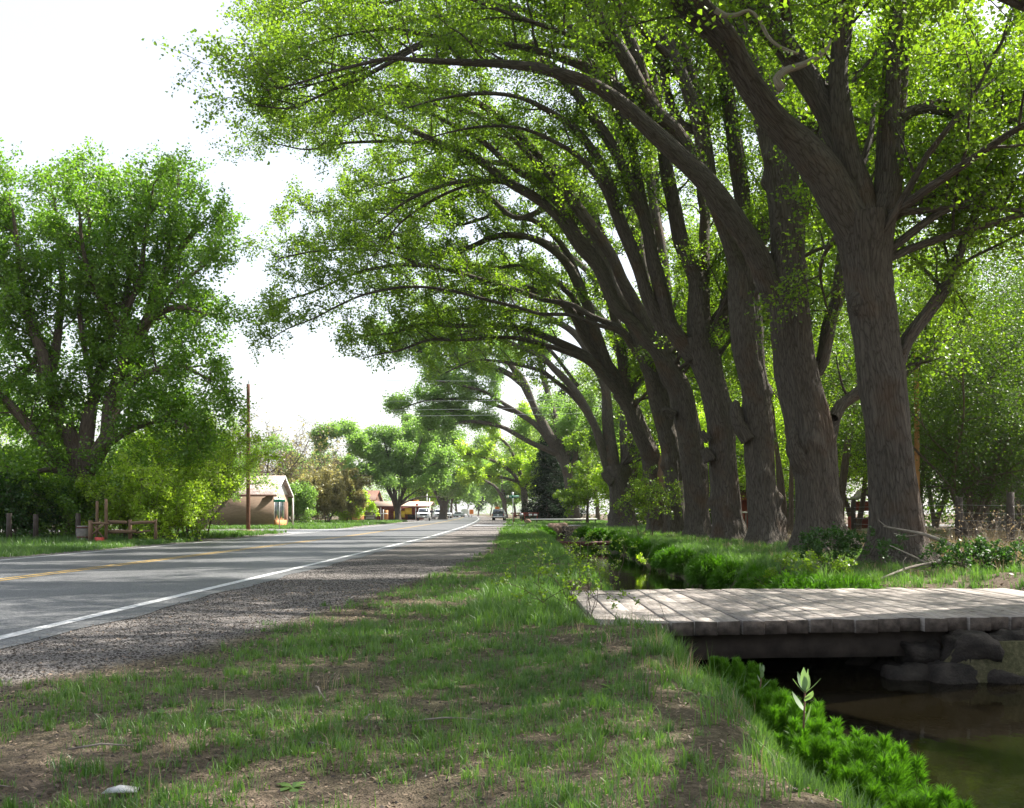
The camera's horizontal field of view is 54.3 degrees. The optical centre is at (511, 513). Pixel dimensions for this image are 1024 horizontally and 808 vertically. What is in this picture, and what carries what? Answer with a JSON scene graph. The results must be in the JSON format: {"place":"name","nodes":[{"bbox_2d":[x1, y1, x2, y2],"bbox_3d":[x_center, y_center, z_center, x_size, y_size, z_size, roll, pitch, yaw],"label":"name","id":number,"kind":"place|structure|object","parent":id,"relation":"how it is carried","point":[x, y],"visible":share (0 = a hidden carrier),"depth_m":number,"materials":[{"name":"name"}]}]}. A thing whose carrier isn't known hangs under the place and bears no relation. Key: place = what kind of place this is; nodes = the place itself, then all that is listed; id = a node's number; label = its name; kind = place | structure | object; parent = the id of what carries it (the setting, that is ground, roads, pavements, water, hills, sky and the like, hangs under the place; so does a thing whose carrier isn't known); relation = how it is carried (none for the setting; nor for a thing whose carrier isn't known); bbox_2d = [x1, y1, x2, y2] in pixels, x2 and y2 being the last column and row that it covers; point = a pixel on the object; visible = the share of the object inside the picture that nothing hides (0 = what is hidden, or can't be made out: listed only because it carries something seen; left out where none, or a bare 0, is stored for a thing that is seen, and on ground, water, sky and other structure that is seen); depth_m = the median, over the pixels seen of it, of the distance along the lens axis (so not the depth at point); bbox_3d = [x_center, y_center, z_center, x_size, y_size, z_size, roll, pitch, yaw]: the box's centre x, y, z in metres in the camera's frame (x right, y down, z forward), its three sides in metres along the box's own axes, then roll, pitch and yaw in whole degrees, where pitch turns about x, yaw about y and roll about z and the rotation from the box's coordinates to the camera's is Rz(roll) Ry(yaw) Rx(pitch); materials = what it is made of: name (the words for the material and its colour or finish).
{"place":"outdoors","nodes":[
{"label":"outdoors","id":0,"kind":"place"},
{"bbox_2d":[0,515,479,648],"bbox_3d":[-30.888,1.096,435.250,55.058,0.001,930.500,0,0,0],"label":"road","id":1,"kind":"structure","parent":0,"point":[27,602],"depth_m":19.13,"materials":[{"name":"asphalt"}]},
{"bbox_2d":[0,515,478,639],"bbox_3d":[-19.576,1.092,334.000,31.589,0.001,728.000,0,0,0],"label":"road edge line","id":2,"kind":"object","parent":1,"relation":"on","point":[87,616],"visible":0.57,"depth_m":12.36,"materials":[{"name":"white paint"}]},
{"bbox_2d":[0,559,511,807],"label":"loose gravel","id":3,"kind":"structure","parent":0,"point":[233,627],"depth_m":9.17,"materials":[{"name":"gravel"}]},
{"bbox_2d":[0,514,1023,807],"bbox_3d":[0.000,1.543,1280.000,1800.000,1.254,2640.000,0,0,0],"label":"ground","id":4,"kind":"structure","parent":0,"point":[476,538],"depth_m":5.59,"materials":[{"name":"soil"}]},
{"bbox_2d":[0,469,83,538],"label":"bush","id":5,"kind":"object","parent":4,"relation":"on","point":[21,515],"visible":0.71,"depth_m":39.35,"materials":[{"name":"green plant"}]},
{"bbox_2d":[0,468,117,538],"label":"bush","id":6,"kind":"object","parent":4,"relation":"on","point":[69,513],"visible":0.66,"depth_m":39.89,"materials":[{"name":"green plant"}]},
{"bbox_2d":[71,463,172,537],"bbox_3d":[-15.807,-0.249,40.964,4.305,3.606,4.285,0,0,-29],"label":"bush","id":7,"kind":"object","parent":4,"relation":"on","point":[119,512],"visible":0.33,"depth_m":39.93,"materials":[{"name":"green plant"}]},
{"bbox_2d":[88,499,156,539],"bbox_3d":[-14.104,0.285,36.161,2.391,1.620,0.429,0,0,-12],"label":"log fence","id":8,"kind":"object","parent":4,"relation":"on","point":[106,523],"visible":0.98,"depth_m":36.08,"materials":[{"name":"brown wood"}]},
{"bbox_2d":[0,136,260,536],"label":"leafy tree","id":9,"kind":"object","parent":4,"relation":"on","point":[56,419],"visible":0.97,"depth_m":40.93,"materials":[{"name":"green plant"}]},
{"bbox_2d":[105,441,239,540],"bbox_3d":[-13.281,-0.480,38.548,4.769,4.638,5.283,0,0,0],"label":"bush","id":10,"kind":"object","parent":4,"relation":"on","point":[157,501],"visible":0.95,"depth_m":38.13,"materials":[{"name":"green plant"}]},
{"bbox_2d":[95,402,287,534],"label":"tall shrub","id":11,"kind":"object","parent":4,"relation":"on","point":[153,448],"visible":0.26,"depth_m":46.32,"materials":[{"name":"green plant"}]},
{"bbox_2d":[98,404,295,529],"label":"tree","id":12,"kind":"object","parent":4,"relation":"on","point":[274,447],"visible":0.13,"depth_m":66.54,"materials":[{"name":"green plant"}]},
{"bbox_2d":[0,519,407,556],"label":"verge grass","id":13,"kind":"structure","parent":4,"relation":"on","point":[13,546],"depth_m":37.59,"materials":[{"name":"plant"}]},
{"bbox_2d":[197,476,293,525],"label":"house","id":14,"kind":"structure","parent":4,"relation":"on","point":[264,508],"depth_m":78.00,"materials":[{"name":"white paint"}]},
{"bbox_2d":[236,384,255,530],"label":"utility pole","id":15,"kind":"object","parent":4,"relation":"on","point":[248,488],"visible":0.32,"depth_m":59.91,"materials":[{"name":"brown wood"}]},
{"bbox_2d":[230,398,316,475],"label":"bare tree","id":16,"kind":"object","parent":4,"relation":"on","point":[296,474],"visible":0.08,"depth_m":109.50,"materials":[{"name":"brown plant"}]},
{"bbox_2d":[234,415,336,476],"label":"bare tree","id":17,"kind":"object","parent":4,"relation":"on","point":[285,462],"visible":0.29,"depth_m":105.66,"materials":[{"name":"brown plant"}]},
{"bbox_2d":[287,478,319,522],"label":"leafing shrub","id":18,"kind":"object","parent":4,"relation":"on","point":[303,501],"visible":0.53,"depth_m":95.16,"materials":[{"name":"green plant"}]},
{"bbox_2d":[260,432,349,520],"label":"bare tree","id":19,"kind":"object","parent":4,"relation":"on","point":[324,460],"visible":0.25,"depth_m":117.98,"materials":[{"name":"brown plant"}]},
{"bbox_2d":[281,466,347,522],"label":"leafing shrub","id":20,"kind":"object","parent":4,"relation":"on","point":[324,487],"visible":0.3,"depth_m":99.02,"materials":[{"name":"green plant"}]},
{"bbox_2d":[283,449,357,519],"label":"background tree","id":21,"kind":"object","parent":4,"relation":"on","point":[342,458],"visible":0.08,"depth_m":169.53,"materials":[{"name":"green plant"}]},
{"bbox_2d":[298,462,373,521],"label":"leafing shrub","id":22,"kind":"object","parent":4,"relation":"on","point":[357,491],"visible":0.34,"depth_m":106.77,"materials":[{"name":"green plant"}]},
{"bbox_2d":[331,487,379,520],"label":"leafing shrub","id":23,"kind":"object","parent":4,"relation":"on","point":[343,516],"visible":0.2,"depth_m":117.46,"materials":[{"name":"green plant"}]},
{"bbox_2d":[307,416,464,519],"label":"roadside tree","id":24,"kind":"object","parent":4,"relation":"on","point":[390,470],"visible":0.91,"depth_m":132.86,"materials":[{"name":"green plant"}]},
{"bbox_2d":[375,501,434,519],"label":"shop","id":25,"kind":"structure","parent":4,"relation":"on","point":[409,509],"depth_m":168.50,"materials":[{"name":"paint"}]},
{"bbox_2d":[400,412,489,518],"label":"roadside tree","id":26,"kind":"object","parent":4,"relation":"on","point":[457,488],"visible":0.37,"depth_m":179.41,"materials":[{"name":"green plant"}]},
{"bbox_2d":[0,518,891,807],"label":"verge grass","id":27,"kind":"structure","parent":4,"relation":"on","point":[484,606],"depth_m":5.59,"materials":[{"name":"plant"}]},
{"bbox_2d":[426,432,484,516],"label":"distant tree","id":28,"kind":"object","parent":4,"relation":"on","point":[473,497],"visible":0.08,"depth_m":298.59,"materials":[{"name":"green plant"}]},
{"bbox_2d":[440,427,487,517],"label":"distant tree","id":29,"kind":"object","parent":4,"relation":"on","point":[477,438],"visible":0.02,"depth_m":239.98,"materials":[{"name":"green plant"}]},
{"bbox_2d":[357,299,619,521],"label":"roadside tree","id":30,"kind":"object","parent":4,"relation":"on","point":[467,390],"visible":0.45,"depth_m":109.79,"materials":[{"name":"green plant"}]},
{"bbox_2d":[448,397,540,518],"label":"roadside tree","id":31,"kind":"object","parent":4,"relation":"on","point":[469,473],"visible":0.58,"depth_m":162.21,"materials":[{"name":"green plant"}]},
{"bbox_2d":[225,17,764,533],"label":"roadside tree","id":32,"kind":"object","parent":4,"relation":"on","point":[511,291],"visible":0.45,"depth_m":48.41,"materials":[{"name":"green plant"}]},
{"bbox_2d":[475,448,520,517],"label":"roadside tree","id":33,"kind":"object","parent":4,"relation":"on","point":[502,493],"visible":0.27,"depth_m":234.30,"materials":[{"name":"green plant"}]},
{"bbox_2d":[472,434,536,517],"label":"distant tree","id":34,"kind":"object","parent":4,"relation":"on","point":[485,486],"visible":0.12,"depth_m":257.02,"materials":[{"name":"green plant"}]},
{"bbox_2d":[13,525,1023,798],"bbox_3d":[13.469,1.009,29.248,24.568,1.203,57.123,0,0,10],"label":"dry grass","id":35,"kind":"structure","parent":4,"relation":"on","point":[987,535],"depth_m":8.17,"materials":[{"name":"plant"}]},
{"bbox_2d":[269,117,778,532],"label":"roadside tree","id":36,"kind":"object","parent":4,"relation":"on","point":[602,366],"visible":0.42,"depth_m":51.92,"materials":[{"name":"green plant"}]},
{"bbox_2d":[205,1,845,537],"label":"roadside tree","id":37,"kind":"object","parent":4,"relation":"on","point":[547,199],"visible":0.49,"depth_m":42.45,"materials":[{"name":"green plant"}]},
{"bbox_2d":[472,410,594,506],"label":"distant tree","id":38,"kind":"object","parent":4,"relation":"on","point":[493,456],"visible":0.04,"depth_m":202.80,"materials":[{"name":"green plant"}]},
{"bbox_2d":[516,422,566,520],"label":"spruce tree","id":39,"kind":"object","parent":4,"relation":"on","point":[548,467],"visible":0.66,"depth_m":123.14,"materials":[{"name":"green plant"}]},
{"bbox_2d":[503,366,612,519],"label":"distant tree","id":40,"kind":"object","parent":4,"relation":"on","point":[597,512],"visible":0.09,"depth_m":150.25,"materials":[{"name":"green plant"}]},
{"bbox_2d":[483,529,636,590],"bbox_3d":[0.683,0.698,14.405,2.251,0.929,1.437,0,0,0],"label":"twiggy weed","id":41,"kind":"object","parent":4,"relation":"on","point":[573,554],"visible":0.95,"depth_m":14.56,"materials":[{"name":"green plant"}]},
{"bbox_2d":[522,358,600,469],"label":"distant tree","id":42,"kind":"object","parent":4,"relation":"on","point":[572,404],"depth_m":139.60,"materials":[{"name":"green plant"}]},
{"bbox_2d":[488,555,640,619],"bbox_3d":[0.530,0.815,10.296,1.560,0.800,1.008,0,0,0],"label":"twiggy weed","id":43,"kind":"object","parent":4,"relation":"on","point":[544,572],"visible":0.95,"depth_m":10.21,"materials":[{"name":"green plant"}]},
{"bbox_2d":[409,215,737,526],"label":"roadside tree","id":44,"kind":"object","parent":4,"relation":"on","point":[616,473],"visible":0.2,"depth_m":68.83,"materials":[{"name":"green plant"}]},
{"bbox_2d":[141,0,1023,553],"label":"roadside tree","id":45,"kind":"object","parent":4,"relation":"on","point":[801,366],"visible":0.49,"depth_m":27.12,"materials":[{"name":"green plant"}]},
{"bbox_2d":[221,0,943,541],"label":"roadside tree","id":46,"kind":"object","parent":4,"relation":"on","point":[697,342],"visible":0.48,"depth_m":37.13,"materials":[{"name":"green plant"}]},
{"bbox_2d":[552,428,618,522],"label":"poplar sapling","id":47,"kind":"object","parent":4,"relation":"on","point":[582,495],"visible":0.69,"depth_m":97.23,"materials":[{"name":"green plant"}]},
{"bbox_2d":[216,0,1017,546],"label":"roadside tree","id":48,"kind":"object","parent":4,"relation":"on","point":[752,420],"visible":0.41,"depth_m":33.29,"materials":[{"name":"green plant"}]},
{"bbox_2d":[606,458,684,534],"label":"slim sapling","id":49,"kind":"object","parent":4,"relation":"on","point":[647,490],"visible":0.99,"depth_m":45.05,"materials":[{"name":"green plant"}]},
{"bbox_2d":[586,417,709,521],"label":"background tree","id":50,"kind":"object","parent":4,"relation":"on","point":[596,478],"visible":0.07,"depth_m":82.92,"materials":[{"name":"green plant"}]},
{"bbox_2d":[562,358,742,473],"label":"background tree","id":51,"kind":"object","parent":4,"relation":"on","point":[597,414],"visible":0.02,"depth_m":94.28,"materials":[{"name":"green plant"}]},
{"bbox_2d":[648,545,679,570],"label":"fern clump","id":52,"kind":"object","parent":4,"relation":"on","point":[660,558],"visible":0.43,"depth_m":29.02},
{"bbox_2d":[559,361,785,511],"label":"background tree","id":53,"kind":"object","parent":4,"relation":"on","point":[615,404],"visible":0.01,"depth_m":76.48,"materials":[{"name":"green plant"}]},
{"bbox_2d":[665,547,696,574],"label":"fern clump","id":54,"kind":"object","parent":4,"relation":"on","point":[677,561],"visible":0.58,"depth_m":26.66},
{"bbox_2d":[371,0,1023,566],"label":"roadside tree","id":55,"kind":"object","parent":4,"relation":"on","point":[841,168],"visible":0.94,"depth_m":20.69,"materials":[{"name":"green plant"}]},
{"bbox_2d":[684,552,730,588],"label":"fern clump","id":56,"kind":"object","parent":4,"relation":"on","point":[701,570],"visible":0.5,"depth_m":22.46,"materials":[{"name":"plant"}]},
{"bbox_2d":[704,556,744,589],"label":"fern clump","id":57,"kind":"object","parent":4,"relation":"on","point":[724,572],"visible":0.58,"depth_m":20.66,"materials":[{"name":"plant"}]},
{"bbox_2d":[684,287,787,532],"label":"thin tree","id":58,"kind":"object","parent":4,"relation":"on","point":[781,482],"visible":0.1,"depth_m":43.92,"materials":[{"name":"brown plant"}]},
{"bbox_2d":[732,559,766,588],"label":"fern clump","id":59,"kind":"object","parent":4,"relation":"on","point":[740,579],"visible":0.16,"depth_m":19.11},
{"bbox_2d":[657,361,845,496],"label":"background tree","id":60,"kind":"object","parent":4,"relation":"on","point":[702,420],"visible":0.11,"depth_m":58.94,"materials":[{"name":"green plant"}]},
{"bbox_2d":[740,565,787,588],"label":"fern clump","id":61,"kind":"object","parent":4,"relation":"on","point":[751,582],"visible":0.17,"depth_m":17.54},
{"bbox_2d":[580,453,954,528],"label":"woods","id":62,"kind":"object","parent":4,"relation":"on","point":[928,523],"visible":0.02,"depth_m":97.24,"materials":[{"name":"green plant"}]},
{"bbox_2d":[725,328,845,534],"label":"thin tree","id":63,"kind":"object","parent":4,"relation":"on","point":[791,505],"visible":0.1,"depth_m":42.93,"materials":[{"name":"brown plant"}]},
{"bbox_2d":[755,569,818,588],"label":"fern clump","id":64,"kind":"object","parent":4,"relation":"on","point":[784,581],"visible":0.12,"depth_m":16.23,"materials":[{"name":"plant"}]},
{"bbox_2d":[552,0,1023,87],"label":"roadside tree","id":65,"kind":"object","parent":4,"relation":"on","point":[828,6],"visible":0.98,"depth_m":15.79,"materials":[{"name":"green plant"}]},
{"bbox_2d":[580,523,1023,590],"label":"bank grass","id":66,"kind":"structure","parent":4,"relation":"on","point":[714,546],"depth_m":20.15,"materials":[{"name":"plant"}]},
{"bbox_2d":[769,549,857,578],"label":"weed bush","id":67,"kind":"object","parent":4,"relation":"on","point":[810,565],"visible":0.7,"depth_m":16.69,"materials":[{"name":"green plant"}]},
{"bbox_2d":[777,724,851,784],"bbox_3d":[1.886,1.534,6.097,0.824,0.382,0.680,0,0,-29],"label":"fern clump","id":68,"kind":"object","parent":4,"relation":"on","point":[820,751],"visible":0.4,"depth_m":6.08,"materials":[{"name":"plant"}]},
{"bbox_2d":[792,667,820,729],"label":"tall weed","id":69,"kind":"object","parent":68,"relation":"in","point":[804,680],"visible":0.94,"depth_m":6.40,"materials":[{"name":"green plant"}]},
{"bbox_2d":[786,573,842,589],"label":"fern clump","id":70,"kind":"object","parent":4,"relation":"on","point":[814,585],"visible":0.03,"depth_m":14.86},
{"bbox_2d":[704,257,977,531],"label":"background tree","id":71,"kind":"object","parent":4,"relation":"on","point":[853,469],"visible":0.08,"depth_m":51.47,"materials":[{"name":"green plant"}]},
{"bbox_2d":[804,570,884,588],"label":"fern clump","id":72,"kind":"object","parent":4,"relation":"on","point":[851,581],"visible":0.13,"depth_m":14.74,"materials":[{"name":"plant"}]},
{"bbox_2d":[792,522,908,567],"bbox_3d":[6.502,0.689,19.397,2.379,1.045,1.760,0,0,0],"label":"weed bush","id":73,"kind":"object","parent":4,"relation":"on","point":[843,542],"visible":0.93,"depth_m":19.46,"materials":[{"name":"green plant"}]},
{"bbox_2d":[822,758,906,807],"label":"fern clump","id":74,"kind":"object","parent":4,"relation":"on","point":[871,785],"visible":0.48,"depth_m":5.32,"materials":[{"name":"plant"}]},
{"bbox_2d":[815,259,921,516],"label":"thin tree","id":75,"kind":"object","parent":4,"relation":"on","point":[843,474],"visible":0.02,"depth_m":45.88,"materials":[{"name":"brown plant"}]},
{"bbox_2d":[766,262,1022,522],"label":"background tree","id":76,"kind":"object","parent":4,"relation":"on","point":[844,435],"visible":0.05,"depth_m":47.55,"materials":[{"name":"green plant"}]},
{"bbox_2d":[765,217,1023,531],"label":"background tree","id":77,"kind":"object","parent":4,"relation":"on","point":[994,524],"visible":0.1,"depth_m":45.96,"materials":[{"name":"green plant"}]},
{"bbox_2d":[774,252,1023,539],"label":"background tree","id":78,"kind":"object","parent":4,"relation":"on","point":[964,444],"visible":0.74,"depth_m":34.58,"materials":[{"name":"green plant"}]},
{"bbox_2d":[787,492,1023,544],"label":"wire fence","id":79,"kind":"object","parent":4,"relation":"on","point":[1010,510],"visible":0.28,"depth_m":32.38,"materials":[{"name":"brown wood"}]},
{"bbox_2d":[813,274,999,527],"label":"background tree","id":80,"kind":"object","parent":4,"relation":"on","point":[937,520],"visible":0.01,"depth_m":74.92,"materials":[{"name":"green plant"}]},
{"bbox_2d":[914,354,919,490],"bbox_3d":[14.206,-2.617,35.000,0.229,7.767,0.185,0,0,0],"label":"utility pole","id":81,"kind":"object","parent":4,"relation":"on","point":[916,455],"visible":0.23,"depth_m":34.93,"materials":[{"name":"orange wood"}]},
{"bbox_2d":[820,214,1023,532],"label":"background tree","id":82,"kind":"object","parent":4,"relation":"on","point":[994,271],"visible":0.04,"depth_m":51.60,"materials":[{"name":"green plant"}]},
{"bbox_2d":[883,545,967,578],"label":"dead branch","id":83,"kind":"object","parent":4,"relation":"on","point":[923,563],"visible":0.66,"depth_m":17.39,"materials":[{"name":"brown wood"}]},
{"bbox_2d":[828,200,1023,461],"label":"background tree","id":84,"kind":"object","parent":4,"relation":"on","point":[1010,349],"visible":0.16,"depth_m":36.36,"materials":[{"name":"green plant"}]},
{"bbox_2d":[838,628,1023,683],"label":"stone abutment","id":85,"kind":"object","parent":4,"relation":"on","point":[925,659],"visible":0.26,"depth_m":10.17,"materials":[{"name":"stone"}]},
{"bbox_2d":[569,588,1023,659],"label":"plank bridge","id":86,"kind":"structure","parent":85,"relation":"on","point":[784,623],"depth_m":10.54,"materials":[{"name":"grey wood"}]},
{"bbox_2d":[915,533,1012,573],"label":"weed bush","id":87,"kind":"object","parent":4,"relation":"on","point":[984,548],"visible":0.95,"depth_m":17.28,"materials":[{"name":"green plant"}]},
{"bbox_2d":[904,213,1023,534],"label":"background tree","id":88,"kind":"object","parent":4,"relation":"on","point":[1019,513],"visible":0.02,"depth_m":42.02,"materials":[{"name":"green plant"}]},
{"bbox_2d":[919,0,1023,48],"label":"roadside tree","id":89,"kind":"object","parent":4,"relation":"on","point":[957,3],"visible":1,"depth_m":13.22,"materials":[{"name":"green plant"}]},
{"bbox_2d":[929,496,1023,561],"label":"dry brush","id":90,"kind":"object","parent":4,"relation":"on","point":[984,534],"visible":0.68,"depth_m":21.18,"materials":[{"name":"plant"}]},
{"bbox_2d":[957,466,1023,534],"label":"fence","id":91,"kind":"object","parent":4,"relation":"on","point":[1000,523],"depth_m":51.26,"materials":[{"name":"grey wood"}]},
{"bbox_2d":[958,537,1023,572],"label":"weed bush","id":92,"kind":"object","parent":4,"relation":"on","point":[1018,546],"visible":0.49,"depth_m":17.04,"materials":[{"name":"green plant"}]},
{"bbox_2d":[0,0,1023,513],"label":"sky","id":93,"kind":"structure","parent":0,"point":[71,71],"materials":[{"name":"white"}]},
{"bbox_2d":[555,535,1023,807],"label":"canal water","id":94,"kind":"structure","parent":0,"point":[967,739],"depth_m":8.60,"materials":[{"name":"black liquid"}]},
{"bbox_2d":[703,656,732,681],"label":"fern clump","id":95,"kind":"object","parent":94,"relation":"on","point":[716,660],"visible":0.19,"depth_m":9.25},
{"bbox_2d":[720,656,778,691],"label":"fern clump","id":96,"kind":"object","parent":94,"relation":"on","point":[752,670],"visible":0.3,"depth_m":8.66,"materials":[{"name":"plant"}]},
{"bbox_2d":[727,678,775,700],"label":"fern clump","id":97,"kind":"object","parent":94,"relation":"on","point":[750,684],"visible":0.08,"depth_m":8.11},
{"bbox_2d":[738,686,827,721],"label":"fern clump","id":98,"kind":"object","parent":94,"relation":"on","point":[759,697],"visible":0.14,"depth_m":7.66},
{"bbox_2d":[758,689,830,739],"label":"fern clump","id":99,"kind":"object","parent":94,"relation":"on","point":[779,710],"visible":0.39,"depth_m":6.99,"materials":[{"name":"plant"}]},
{"bbox_2d":[770,714,876,758],"bbox_3d":[2.094,1.534,6.627,0.777,0.374,0.703,0,0,36],"label":"fern clump","id":100,"kind":"object","parent":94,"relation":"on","point":[817,725],"visible":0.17,"depth_m":6.67,"materials":[{"name":"plant"}]},
{"bbox_2d":[837,730,930,795],"bbox_3d":[2.086,1.476,5.789,0.604,0.492,0.717,0,0,38],"label":"fern clump","id":101,"kind":"object","parent":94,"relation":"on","point":[890,763],"visible":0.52,"depth_m":5.68,"materials":[{"name":"plant"}]},
{"bbox_2d":[875,789,955,807],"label":"fern clump","id":102,"kind":"object","parent":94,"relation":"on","point":[914,800],"visible":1,"depth_m":4.50,"materials":[{"name":"plant"}]},
{"bbox_2d":[881,781,977,807],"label":"fern clump","id":103,"kind":"object","parent":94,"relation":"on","point":[941,793],"visible":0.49,"depth_m":4.99,"materials":[{"name":"plant"}]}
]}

